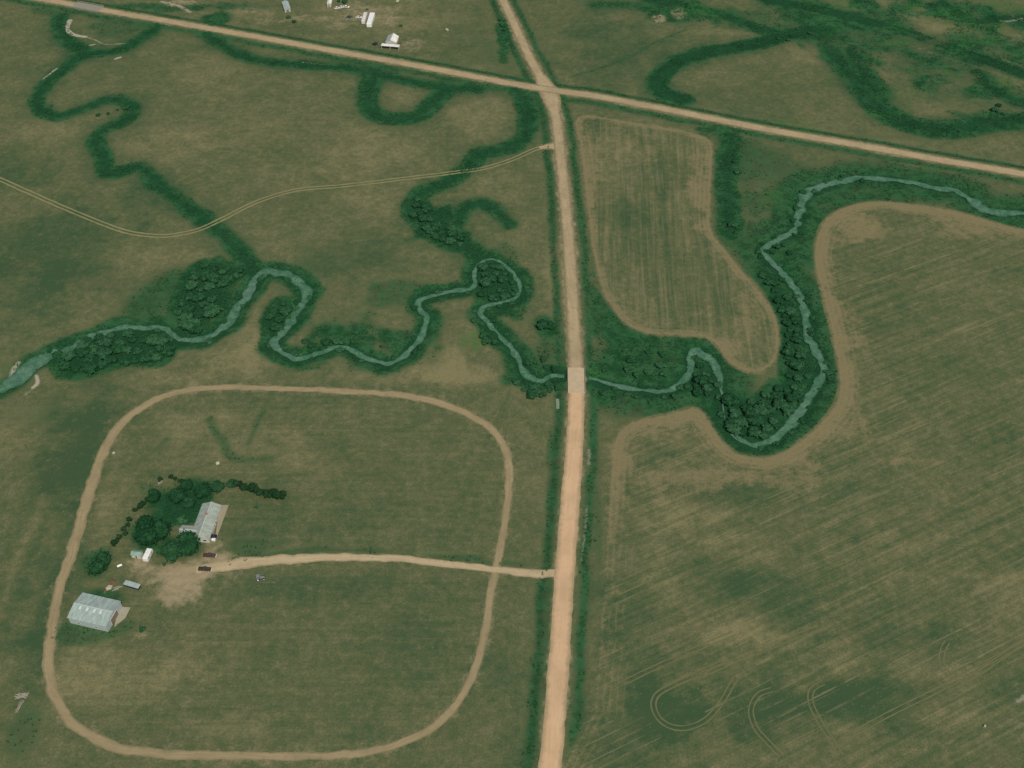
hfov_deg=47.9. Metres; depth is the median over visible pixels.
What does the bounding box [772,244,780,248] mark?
willow shrub
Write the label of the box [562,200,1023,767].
crop field
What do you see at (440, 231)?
willow tree
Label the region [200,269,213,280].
willow tree
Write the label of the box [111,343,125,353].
willow tree
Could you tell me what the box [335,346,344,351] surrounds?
willow shrub
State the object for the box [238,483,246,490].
cedar shrub
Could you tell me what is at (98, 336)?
willow tree
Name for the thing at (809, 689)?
wheel track
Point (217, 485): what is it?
cottonwood tree
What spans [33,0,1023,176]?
gravel road
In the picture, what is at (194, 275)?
willow tree
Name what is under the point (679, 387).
willow shrub
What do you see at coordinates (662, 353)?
willow shrub
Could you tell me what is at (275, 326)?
willow tree
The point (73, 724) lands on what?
dirt track
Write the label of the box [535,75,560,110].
gravel road
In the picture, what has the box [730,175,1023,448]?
water
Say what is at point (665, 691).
wheel track
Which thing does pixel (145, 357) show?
willow tree
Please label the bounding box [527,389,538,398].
willow tree
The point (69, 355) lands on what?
willow tree
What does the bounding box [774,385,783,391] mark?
willow tree
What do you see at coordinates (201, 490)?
cottonwood tree
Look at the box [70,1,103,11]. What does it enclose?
road bridge
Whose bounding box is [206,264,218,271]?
willow tree
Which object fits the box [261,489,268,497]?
cedar shrub
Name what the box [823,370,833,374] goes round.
willow shrub
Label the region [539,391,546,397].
willow tree
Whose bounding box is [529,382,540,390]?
willow tree
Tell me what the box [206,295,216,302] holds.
willow tree
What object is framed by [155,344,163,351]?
willow tree
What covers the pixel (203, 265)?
willow tree
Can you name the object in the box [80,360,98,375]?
willow tree
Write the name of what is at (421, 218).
willow tree
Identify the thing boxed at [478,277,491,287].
willow tree
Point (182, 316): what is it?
willow tree
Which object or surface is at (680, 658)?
wheel track
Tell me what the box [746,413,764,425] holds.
willow tree
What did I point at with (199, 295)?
willow tree
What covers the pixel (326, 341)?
willow shrub
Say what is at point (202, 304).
willow tree
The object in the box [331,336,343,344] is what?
willow shrub
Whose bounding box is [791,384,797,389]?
willow tree
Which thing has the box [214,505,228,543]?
patio
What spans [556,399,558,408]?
concrete slab
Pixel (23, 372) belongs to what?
water
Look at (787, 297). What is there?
willow tree
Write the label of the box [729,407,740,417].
willow tree
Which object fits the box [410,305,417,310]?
willow shrub
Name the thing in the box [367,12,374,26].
mobile home
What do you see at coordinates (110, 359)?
willow tree
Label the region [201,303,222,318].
willow tree
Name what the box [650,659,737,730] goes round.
wheel track
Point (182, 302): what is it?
willow tree
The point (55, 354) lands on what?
willow tree
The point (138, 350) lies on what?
willow tree
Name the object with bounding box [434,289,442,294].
willow shrub
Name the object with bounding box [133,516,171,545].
cottonwood tree
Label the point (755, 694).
wheel track
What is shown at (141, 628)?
willow shrub
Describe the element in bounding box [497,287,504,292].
willow tree
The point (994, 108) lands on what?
willow shrub
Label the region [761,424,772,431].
willow tree
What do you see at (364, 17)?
mobile home
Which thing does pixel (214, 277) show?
willow tree
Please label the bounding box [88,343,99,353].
willow tree
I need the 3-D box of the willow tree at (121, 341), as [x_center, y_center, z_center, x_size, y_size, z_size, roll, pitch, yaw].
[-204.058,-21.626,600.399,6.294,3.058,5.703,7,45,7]
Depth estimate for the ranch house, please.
821.10 m
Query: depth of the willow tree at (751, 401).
569.70 m
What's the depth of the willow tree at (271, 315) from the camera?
614.17 m
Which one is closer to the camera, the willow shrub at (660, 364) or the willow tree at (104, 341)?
the willow shrub at (660, 364)
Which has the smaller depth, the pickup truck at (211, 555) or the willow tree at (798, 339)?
the pickup truck at (211, 555)
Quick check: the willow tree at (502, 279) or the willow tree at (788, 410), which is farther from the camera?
the willow tree at (502, 279)
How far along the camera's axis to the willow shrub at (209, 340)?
602.13 m
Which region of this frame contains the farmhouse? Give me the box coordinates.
[179,502,221,542]
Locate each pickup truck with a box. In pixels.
[198,566,211,571]
[203,552,216,557]
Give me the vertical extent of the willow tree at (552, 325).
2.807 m
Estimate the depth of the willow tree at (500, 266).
643.61 m
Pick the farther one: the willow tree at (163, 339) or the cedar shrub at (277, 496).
the willow tree at (163, 339)
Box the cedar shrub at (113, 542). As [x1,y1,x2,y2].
[110,539,117,545]
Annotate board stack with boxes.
[14,692,28,698]
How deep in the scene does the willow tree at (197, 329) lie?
605.06 m
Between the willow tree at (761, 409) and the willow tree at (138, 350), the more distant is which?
the willow tree at (138, 350)
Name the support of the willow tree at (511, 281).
on the ground
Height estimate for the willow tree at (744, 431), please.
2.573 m
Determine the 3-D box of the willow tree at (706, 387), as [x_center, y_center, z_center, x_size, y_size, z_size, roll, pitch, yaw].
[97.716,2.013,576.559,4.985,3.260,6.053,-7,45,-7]
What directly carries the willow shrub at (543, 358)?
on the ground
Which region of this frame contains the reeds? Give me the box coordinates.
[3,0,1023,764]
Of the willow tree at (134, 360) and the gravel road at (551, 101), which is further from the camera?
the gravel road at (551, 101)
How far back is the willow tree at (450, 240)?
659.64 m
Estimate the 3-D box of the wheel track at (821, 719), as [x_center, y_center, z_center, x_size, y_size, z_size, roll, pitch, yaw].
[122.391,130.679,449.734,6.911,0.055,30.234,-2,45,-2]
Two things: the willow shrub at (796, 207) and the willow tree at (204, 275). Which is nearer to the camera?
the willow tree at (204, 275)
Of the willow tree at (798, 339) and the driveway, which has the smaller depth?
the driveway
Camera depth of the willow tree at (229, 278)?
635.26 m
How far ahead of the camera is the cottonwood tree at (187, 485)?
528.97 m
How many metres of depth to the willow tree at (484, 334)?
603.21 m
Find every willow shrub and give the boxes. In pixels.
[138,626,145,632]
[204,337,212,343]
[291,305,298,310]
[307,341,316,348]
[320,338,330,344]
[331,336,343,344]
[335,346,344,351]
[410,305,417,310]
[417,344,424,349]
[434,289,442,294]
[524,359,532,364]
[540,355,547,361]
[550,365,559,373]
[598,388,607,394]
[627,356,632,362]
[633,371,639,377]
[644,369,651,375]
[654,361,667,367]
[658,350,666,357]
[659,370,667,376]
[676,384,683,389]
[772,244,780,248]
[793,205,800,210]
[803,299,811,304]
[807,331,815,335]
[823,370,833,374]
[826,375,833,380]
[991,106,998,111]
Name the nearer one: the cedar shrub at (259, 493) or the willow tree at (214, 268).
the cedar shrub at (259, 493)
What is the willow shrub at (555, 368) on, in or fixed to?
on the ground
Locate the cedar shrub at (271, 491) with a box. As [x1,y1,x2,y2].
[268,488,277,498]
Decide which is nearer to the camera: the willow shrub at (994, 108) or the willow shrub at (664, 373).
the willow shrub at (664, 373)
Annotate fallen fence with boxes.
[15,699,23,712]
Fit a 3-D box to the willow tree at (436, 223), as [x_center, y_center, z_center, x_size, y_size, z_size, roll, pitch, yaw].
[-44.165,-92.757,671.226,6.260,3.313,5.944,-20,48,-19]
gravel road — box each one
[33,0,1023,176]
[498,0,582,367]
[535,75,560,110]
[538,393,584,767]
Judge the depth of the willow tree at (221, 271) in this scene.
640.07 m
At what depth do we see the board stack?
456.24 m
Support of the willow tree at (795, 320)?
on the ground
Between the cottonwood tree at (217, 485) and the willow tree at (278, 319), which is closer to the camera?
the cottonwood tree at (217, 485)
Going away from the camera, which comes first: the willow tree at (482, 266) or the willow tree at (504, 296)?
the willow tree at (504, 296)
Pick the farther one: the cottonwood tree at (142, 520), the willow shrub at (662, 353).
the willow shrub at (662, 353)
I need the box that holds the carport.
[381,43,399,48]
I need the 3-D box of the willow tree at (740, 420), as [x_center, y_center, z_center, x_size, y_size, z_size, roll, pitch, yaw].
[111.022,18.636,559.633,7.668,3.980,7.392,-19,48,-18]
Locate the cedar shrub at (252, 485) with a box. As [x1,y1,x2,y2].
[248,482,257,492]
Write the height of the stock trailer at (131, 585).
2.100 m
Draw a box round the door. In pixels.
[110,609,118,624]
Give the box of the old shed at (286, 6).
[282,0,290,11]
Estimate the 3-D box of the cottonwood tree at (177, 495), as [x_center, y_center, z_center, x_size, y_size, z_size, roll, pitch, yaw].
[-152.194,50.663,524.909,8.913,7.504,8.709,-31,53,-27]
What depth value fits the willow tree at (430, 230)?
666.08 m
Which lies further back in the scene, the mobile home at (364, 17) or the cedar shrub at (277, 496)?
the mobile home at (364, 17)
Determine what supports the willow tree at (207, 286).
on the ground
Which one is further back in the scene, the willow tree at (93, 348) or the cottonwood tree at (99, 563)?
the willow tree at (93, 348)
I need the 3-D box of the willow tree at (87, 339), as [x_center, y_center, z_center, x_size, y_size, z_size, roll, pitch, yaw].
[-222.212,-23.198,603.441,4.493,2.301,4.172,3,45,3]
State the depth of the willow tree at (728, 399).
569.46 m
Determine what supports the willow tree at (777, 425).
on the ground
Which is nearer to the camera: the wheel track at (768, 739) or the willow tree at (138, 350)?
the wheel track at (768, 739)
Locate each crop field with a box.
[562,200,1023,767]
[574,115,780,372]
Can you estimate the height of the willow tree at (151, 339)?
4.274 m
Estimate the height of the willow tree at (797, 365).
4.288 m
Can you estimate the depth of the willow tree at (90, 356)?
592.71 m
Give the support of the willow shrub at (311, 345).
on the ground
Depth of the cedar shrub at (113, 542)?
507.70 m
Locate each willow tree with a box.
[51,350,62,357]
[58,361,69,370]
[61,350,76,361]
[70,365,80,371]
[76,340,88,349]
[76,347,89,357]
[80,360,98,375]
[82,358,92,361]
[83,336,91,341]
[85,354,94,358]
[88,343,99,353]
[93,333,104,340]
[95,346,112,359]
[96,336,113,347]
[97,360,107,368]
[105,355,117,363]
[106,332,114,338]
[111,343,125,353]
[114,338,124,345]
[119,358,129,365]
[122,328,133,337]
[122,346,131,353]
[127,335,136,343]
[130,356,139,363]
[133,347,142,353]
[139,352,151,362]
[144,333,159,345]
[150,353,161,360]
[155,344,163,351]
[157,335,169,344]
[161,343,176,356]
[172,308,182,314]
[176,515,187,524]
[177,298,186,306]
[177,312,194,320]
[178,317,201,330]
[180,291,193,300]
[180,303,195,312]
[184,279,198,290]
[188,270,199,280]
[188,323,203,334]
[191,291,204,301]
[199,301,208,307]
[200,262,208,268]
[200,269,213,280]
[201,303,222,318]
[202,281,214,290]
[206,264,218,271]
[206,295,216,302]
[207,272,219,282]
[216,278,227,287]
[218,269,225,274]
[221,275,233,282]
[225,478,236,487]
[232,271,242,278]
[233,266,243,272]
[265,312,275,319]
[268,307,277,313]
[270,322,279,331]
[274,315,284,322]
[278,306,292,316]
[409,212,417,217]
[412,201,420,207]
[418,215,426,221]
[420,201,430,208]
[421,223,431,230]
[422,206,431,212]
[425,227,435,234]
[430,220,440,226]
[431,233,438,239]
[437,229,445,234]
[445,236,455,244]
[446,224,455,230]
[446,230,456,236]
[456,232,466,240]
[476,262,487,271]
[476,289,487,296]
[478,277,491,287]
[479,330,490,338]
[481,271,488,276]
[482,338,489,345]
[484,273,496,282]
[487,337,497,344]
[488,293,498,301]
[494,263,503,269]
[497,275,507,282]
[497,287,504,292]
[500,291,511,299]
[509,279,515,284]
[512,378,520,384]
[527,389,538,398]
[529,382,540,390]
[536,319,549,329]
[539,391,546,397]
[548,320,556,329]
[555,383,562,390]
[692,387,702,396]
[693,373,708,384]
[695,362,703,367]
[702,383,712,391]
[707,376,716,383]
[713,381,722,387]
[717,411,725,417]
[721,392,740,405]
[724,422,742,436]
[725,417,735,424]
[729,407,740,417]
[732,415,747,426]
[739,428,747,435]
[741,403,749,411]
[744,406,754,416]
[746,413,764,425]
[747,398,756,404]
[747,426,760,437]
[754,401,769,415]
[760,430,769,438]
[761,390,771,398]
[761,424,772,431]
[764,278,773,284]
[766,405,776,413]
[768,417,778,424]
[770,391,780,398]
[771,286,779,292]
[772,296,783,303]
[772,397,787,409]
[773,423,781,428]
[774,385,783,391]
[777,306,784,312]
[781,344,794,355]
[781,401,794,415]
[782,294,790,300]
[782,319,791,326]
[785,307,795,315]
[785,393,796,402]
[788,359,804,371]
[790,316,801,324]
[790,335,803,343]
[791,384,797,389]
[792,329,802,336]
[792,390,801,397]
[793,375,802,381]
[796,351,806,358]
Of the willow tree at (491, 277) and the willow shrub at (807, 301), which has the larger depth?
the willow tree at (491, 277)
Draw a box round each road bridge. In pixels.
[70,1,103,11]
[567,367,585,392]
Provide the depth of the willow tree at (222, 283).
632.08 m
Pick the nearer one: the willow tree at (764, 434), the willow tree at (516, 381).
the willow tree at (764, 434)
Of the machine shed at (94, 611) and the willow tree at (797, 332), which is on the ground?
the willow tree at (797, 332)
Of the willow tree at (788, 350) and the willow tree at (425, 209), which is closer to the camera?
the willow tree at (788, 350)
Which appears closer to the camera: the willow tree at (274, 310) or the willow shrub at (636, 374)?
the willow shrub at (636, 374)
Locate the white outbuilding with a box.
[327,0,332,6]
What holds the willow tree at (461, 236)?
on the ground
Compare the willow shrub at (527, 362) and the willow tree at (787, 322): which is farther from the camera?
the willow tree at (787, 322)
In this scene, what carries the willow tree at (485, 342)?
on the ground
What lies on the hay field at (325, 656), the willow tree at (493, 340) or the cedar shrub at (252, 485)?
the cedar shrub at (252, 485)
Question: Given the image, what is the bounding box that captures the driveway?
[196,553,554,578]
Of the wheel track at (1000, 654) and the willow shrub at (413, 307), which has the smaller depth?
the wheel track at (1000, 654)
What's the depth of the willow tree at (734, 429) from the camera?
556.18 m
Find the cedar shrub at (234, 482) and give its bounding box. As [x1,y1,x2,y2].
[232,479,237,485]
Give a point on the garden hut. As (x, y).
(138, 554)
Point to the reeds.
(463, 208)
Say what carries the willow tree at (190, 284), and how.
on the ground
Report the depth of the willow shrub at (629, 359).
590.16 m
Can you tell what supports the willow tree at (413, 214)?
on the ground
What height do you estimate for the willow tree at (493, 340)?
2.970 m
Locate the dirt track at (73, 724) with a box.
[41,384,513,760]
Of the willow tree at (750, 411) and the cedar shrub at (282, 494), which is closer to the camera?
the cedar shrub at (282, 494)
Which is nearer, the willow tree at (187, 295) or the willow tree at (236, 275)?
the willow tree at (187, 295)
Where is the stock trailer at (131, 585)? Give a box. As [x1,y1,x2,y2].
[123,580,140,589]
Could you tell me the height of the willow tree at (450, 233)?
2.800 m
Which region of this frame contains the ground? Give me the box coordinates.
[0,0,1023,767]
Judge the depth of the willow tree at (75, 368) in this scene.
586.17 m
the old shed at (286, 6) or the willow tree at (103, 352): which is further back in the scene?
the old shed at (286, 6)
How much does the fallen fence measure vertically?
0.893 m
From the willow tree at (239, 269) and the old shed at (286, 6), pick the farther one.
the old shed at (286, 6)
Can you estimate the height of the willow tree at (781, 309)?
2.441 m
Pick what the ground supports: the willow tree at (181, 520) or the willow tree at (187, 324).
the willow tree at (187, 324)
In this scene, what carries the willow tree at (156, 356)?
on the ground
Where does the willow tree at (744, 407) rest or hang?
on the ground
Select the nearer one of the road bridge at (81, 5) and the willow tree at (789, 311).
the willow tree at (789, 311)
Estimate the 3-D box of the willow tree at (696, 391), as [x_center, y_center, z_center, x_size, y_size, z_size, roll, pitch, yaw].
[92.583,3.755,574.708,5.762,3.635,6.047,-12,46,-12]
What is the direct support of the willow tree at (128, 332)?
on the ground
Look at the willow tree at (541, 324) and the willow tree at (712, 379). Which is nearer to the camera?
the willow tree at (712, 379)
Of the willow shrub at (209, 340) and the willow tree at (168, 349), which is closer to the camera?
the willow tree at (168, 349)
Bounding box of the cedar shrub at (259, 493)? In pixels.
[256,488,262,495]
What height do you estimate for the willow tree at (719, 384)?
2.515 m
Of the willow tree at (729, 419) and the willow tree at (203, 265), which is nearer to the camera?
the willow tree at (729, 419)
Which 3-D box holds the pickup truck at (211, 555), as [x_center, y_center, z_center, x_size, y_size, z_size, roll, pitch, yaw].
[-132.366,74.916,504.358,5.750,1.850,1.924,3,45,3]
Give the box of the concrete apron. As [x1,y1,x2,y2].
[114,607,130,626]
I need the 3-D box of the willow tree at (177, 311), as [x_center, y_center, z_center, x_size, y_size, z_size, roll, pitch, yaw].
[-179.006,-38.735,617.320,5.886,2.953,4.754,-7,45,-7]
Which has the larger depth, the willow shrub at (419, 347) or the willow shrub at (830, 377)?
the willow shrub at (419, 347)
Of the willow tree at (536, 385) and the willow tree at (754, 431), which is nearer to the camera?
the willow tree at (754, 431)
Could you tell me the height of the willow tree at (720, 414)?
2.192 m
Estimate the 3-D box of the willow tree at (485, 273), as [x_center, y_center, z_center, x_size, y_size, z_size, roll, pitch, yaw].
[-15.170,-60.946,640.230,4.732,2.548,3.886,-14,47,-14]
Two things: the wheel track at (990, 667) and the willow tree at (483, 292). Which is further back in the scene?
the willow tree at (483, 292)
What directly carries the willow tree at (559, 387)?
on the ground
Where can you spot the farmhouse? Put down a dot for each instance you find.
(203, 527)
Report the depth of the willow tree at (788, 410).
564.70 m
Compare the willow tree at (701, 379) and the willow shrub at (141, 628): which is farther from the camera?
the willow tree at (701, 379)
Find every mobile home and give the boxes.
[361,12,367,23]
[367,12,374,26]
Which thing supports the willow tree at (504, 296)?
on the ground
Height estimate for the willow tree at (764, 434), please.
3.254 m
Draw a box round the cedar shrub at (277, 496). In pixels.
[274,490,279,499]
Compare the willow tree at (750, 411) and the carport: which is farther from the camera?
the carport
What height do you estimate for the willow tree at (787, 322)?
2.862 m
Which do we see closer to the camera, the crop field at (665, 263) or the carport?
the crop field at (665, 263)
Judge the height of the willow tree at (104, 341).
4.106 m
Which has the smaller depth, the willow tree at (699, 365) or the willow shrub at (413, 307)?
the willow tree at (699, 365)
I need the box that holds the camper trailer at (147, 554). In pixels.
[142,548,152,561]
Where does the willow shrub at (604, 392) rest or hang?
on the ground
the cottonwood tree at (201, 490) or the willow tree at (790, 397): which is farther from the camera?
the willow tree at (790, 397)
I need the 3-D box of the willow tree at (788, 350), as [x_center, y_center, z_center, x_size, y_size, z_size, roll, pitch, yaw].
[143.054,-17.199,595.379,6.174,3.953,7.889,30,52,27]
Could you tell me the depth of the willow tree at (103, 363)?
587.45 m
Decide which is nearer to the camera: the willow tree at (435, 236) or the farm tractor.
the farm tractor
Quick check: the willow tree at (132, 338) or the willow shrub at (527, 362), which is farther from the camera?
the willow tree at (132, 338)
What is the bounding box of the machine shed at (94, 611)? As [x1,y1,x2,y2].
[67,592,121,631]
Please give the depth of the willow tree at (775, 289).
629.58 m
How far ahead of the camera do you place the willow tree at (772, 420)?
560.62 m
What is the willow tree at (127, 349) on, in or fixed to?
on the ground
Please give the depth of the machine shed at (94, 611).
478.93 m
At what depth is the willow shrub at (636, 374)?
582.63 m
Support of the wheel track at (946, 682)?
on the crop field at (870, 526)
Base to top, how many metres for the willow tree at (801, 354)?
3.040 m
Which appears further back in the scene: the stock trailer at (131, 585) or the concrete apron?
the stock trailer at (131, 585)
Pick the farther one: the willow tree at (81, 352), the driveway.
the willow tree at (81, 352)
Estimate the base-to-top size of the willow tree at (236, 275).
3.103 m
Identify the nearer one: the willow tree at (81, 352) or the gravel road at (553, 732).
the gravel road at (553, 732)
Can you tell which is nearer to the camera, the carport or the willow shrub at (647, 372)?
the willow shrub at (647, 372)
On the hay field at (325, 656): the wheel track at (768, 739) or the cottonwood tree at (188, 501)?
the cottonwood tree at (188, 501)
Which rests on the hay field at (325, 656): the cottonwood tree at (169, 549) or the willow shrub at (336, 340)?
the cottonwood tree at (169, 549)
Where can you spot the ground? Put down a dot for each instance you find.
(218, 130)
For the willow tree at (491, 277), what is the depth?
635.35 m
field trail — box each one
[0,149,542,237]
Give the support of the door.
in the machine shed at (94, 611)
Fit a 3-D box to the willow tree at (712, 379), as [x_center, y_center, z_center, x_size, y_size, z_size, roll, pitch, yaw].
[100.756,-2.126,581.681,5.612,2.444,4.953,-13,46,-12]
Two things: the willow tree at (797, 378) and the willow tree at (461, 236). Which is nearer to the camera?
the willow tree at (797, 378)
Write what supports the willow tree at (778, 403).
on the ground
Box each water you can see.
[0,258,725,420]
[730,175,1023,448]
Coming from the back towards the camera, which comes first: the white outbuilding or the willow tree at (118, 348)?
the white outbuilding
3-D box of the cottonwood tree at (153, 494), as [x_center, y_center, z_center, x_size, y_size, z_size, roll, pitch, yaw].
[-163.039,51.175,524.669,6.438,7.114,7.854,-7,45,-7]
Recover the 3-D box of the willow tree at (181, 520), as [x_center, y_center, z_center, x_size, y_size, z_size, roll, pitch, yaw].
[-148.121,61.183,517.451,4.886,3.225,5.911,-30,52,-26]
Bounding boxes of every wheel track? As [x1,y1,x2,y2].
[622,631,732,680]
[624,634,734,684]
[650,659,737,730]
[655,663,733,725]
[690,625,817,676]
[693,629,820,679]
[748,687,778,756]
[752,691,782,753]
[807,680,838,755]
[812,684,842,753]
[839,638,1023,738]
[842,644,1023,742]
[938,640,1023,681]
[943,640,1023,676]
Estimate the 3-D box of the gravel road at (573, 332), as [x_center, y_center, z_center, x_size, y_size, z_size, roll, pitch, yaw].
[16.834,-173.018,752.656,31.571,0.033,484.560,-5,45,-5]
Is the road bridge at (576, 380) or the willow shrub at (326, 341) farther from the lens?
the willow shrub at (326, 341)
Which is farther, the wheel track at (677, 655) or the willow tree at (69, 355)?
the willow tree at (69, 355)
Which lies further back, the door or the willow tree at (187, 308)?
the willow tree at (187, 308)
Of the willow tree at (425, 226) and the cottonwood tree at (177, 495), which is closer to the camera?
the cottonwood tree at (177, 495)
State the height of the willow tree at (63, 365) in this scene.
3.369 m
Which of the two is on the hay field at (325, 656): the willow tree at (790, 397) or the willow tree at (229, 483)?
the willow tree at (229, 483)
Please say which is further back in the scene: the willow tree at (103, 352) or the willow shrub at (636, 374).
the willow tree at (103, 352)
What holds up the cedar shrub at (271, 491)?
on the hay field at (325, 656)
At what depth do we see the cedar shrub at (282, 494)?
524.93 m
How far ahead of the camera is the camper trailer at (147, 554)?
502.92 m
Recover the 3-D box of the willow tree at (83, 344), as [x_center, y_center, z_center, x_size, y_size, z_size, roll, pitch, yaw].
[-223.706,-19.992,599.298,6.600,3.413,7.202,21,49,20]
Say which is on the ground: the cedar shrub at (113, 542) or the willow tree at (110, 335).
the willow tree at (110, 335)
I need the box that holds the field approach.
[539,143,553,149]
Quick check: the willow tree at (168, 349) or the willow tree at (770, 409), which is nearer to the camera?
the willow tree at (770, 409)
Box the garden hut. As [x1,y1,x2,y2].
[130,550,143,558]
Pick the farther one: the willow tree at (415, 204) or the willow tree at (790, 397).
the willow tree at (415, 204)
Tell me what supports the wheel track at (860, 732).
on the ground
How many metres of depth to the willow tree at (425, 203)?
684.18 m
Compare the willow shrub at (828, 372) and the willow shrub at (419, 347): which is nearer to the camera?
the willow shrub at (828, 372)
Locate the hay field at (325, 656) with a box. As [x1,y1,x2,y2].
[54,390,504,751]
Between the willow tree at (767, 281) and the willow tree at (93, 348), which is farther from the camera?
the willow tree at (767, 281)
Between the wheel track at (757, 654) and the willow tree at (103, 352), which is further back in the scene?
the willow tree at (103, 352)
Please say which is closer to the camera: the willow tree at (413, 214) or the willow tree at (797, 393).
the willow tree at (797, 393)
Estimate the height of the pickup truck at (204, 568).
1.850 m
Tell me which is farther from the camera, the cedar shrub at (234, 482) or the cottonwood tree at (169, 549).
the cedar shrub at (234, 482)
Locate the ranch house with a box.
[385,33,398,43]
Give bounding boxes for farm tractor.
[256,574,264,581]
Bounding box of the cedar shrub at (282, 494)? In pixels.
[278,490,287,498]
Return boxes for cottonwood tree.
[86,550,110,575]
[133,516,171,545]
[134,514,152,532]
[147,488,160,502]
[159,539,181,563]
[168,486,187,503]
[176,529,200,556]
[179,478,192,490]
[182,496,195,508]
[194,480,210,498]
[210,479,224,492]
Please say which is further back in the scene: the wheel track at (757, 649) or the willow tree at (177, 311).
the willow tree at (177, 311)
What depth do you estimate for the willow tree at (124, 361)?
588.99 m
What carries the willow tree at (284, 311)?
on the ground
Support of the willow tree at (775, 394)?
on the ground
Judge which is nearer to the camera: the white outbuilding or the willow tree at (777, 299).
the willow tree at (777, 299)
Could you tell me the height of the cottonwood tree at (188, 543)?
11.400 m
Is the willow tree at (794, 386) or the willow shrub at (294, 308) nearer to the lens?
the willow tree at (794, 386)
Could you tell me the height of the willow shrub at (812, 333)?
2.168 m
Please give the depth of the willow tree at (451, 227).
668.27 m
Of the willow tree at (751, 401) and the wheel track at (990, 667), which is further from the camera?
the willow tree at (751, 401)
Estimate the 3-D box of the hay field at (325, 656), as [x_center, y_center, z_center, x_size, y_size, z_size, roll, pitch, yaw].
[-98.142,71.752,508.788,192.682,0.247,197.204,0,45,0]
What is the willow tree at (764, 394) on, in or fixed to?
on the ground
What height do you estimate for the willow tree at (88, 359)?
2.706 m
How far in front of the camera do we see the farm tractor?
495.22 m
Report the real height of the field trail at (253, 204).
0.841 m
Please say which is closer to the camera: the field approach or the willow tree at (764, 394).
the willow tree at (764, 394)

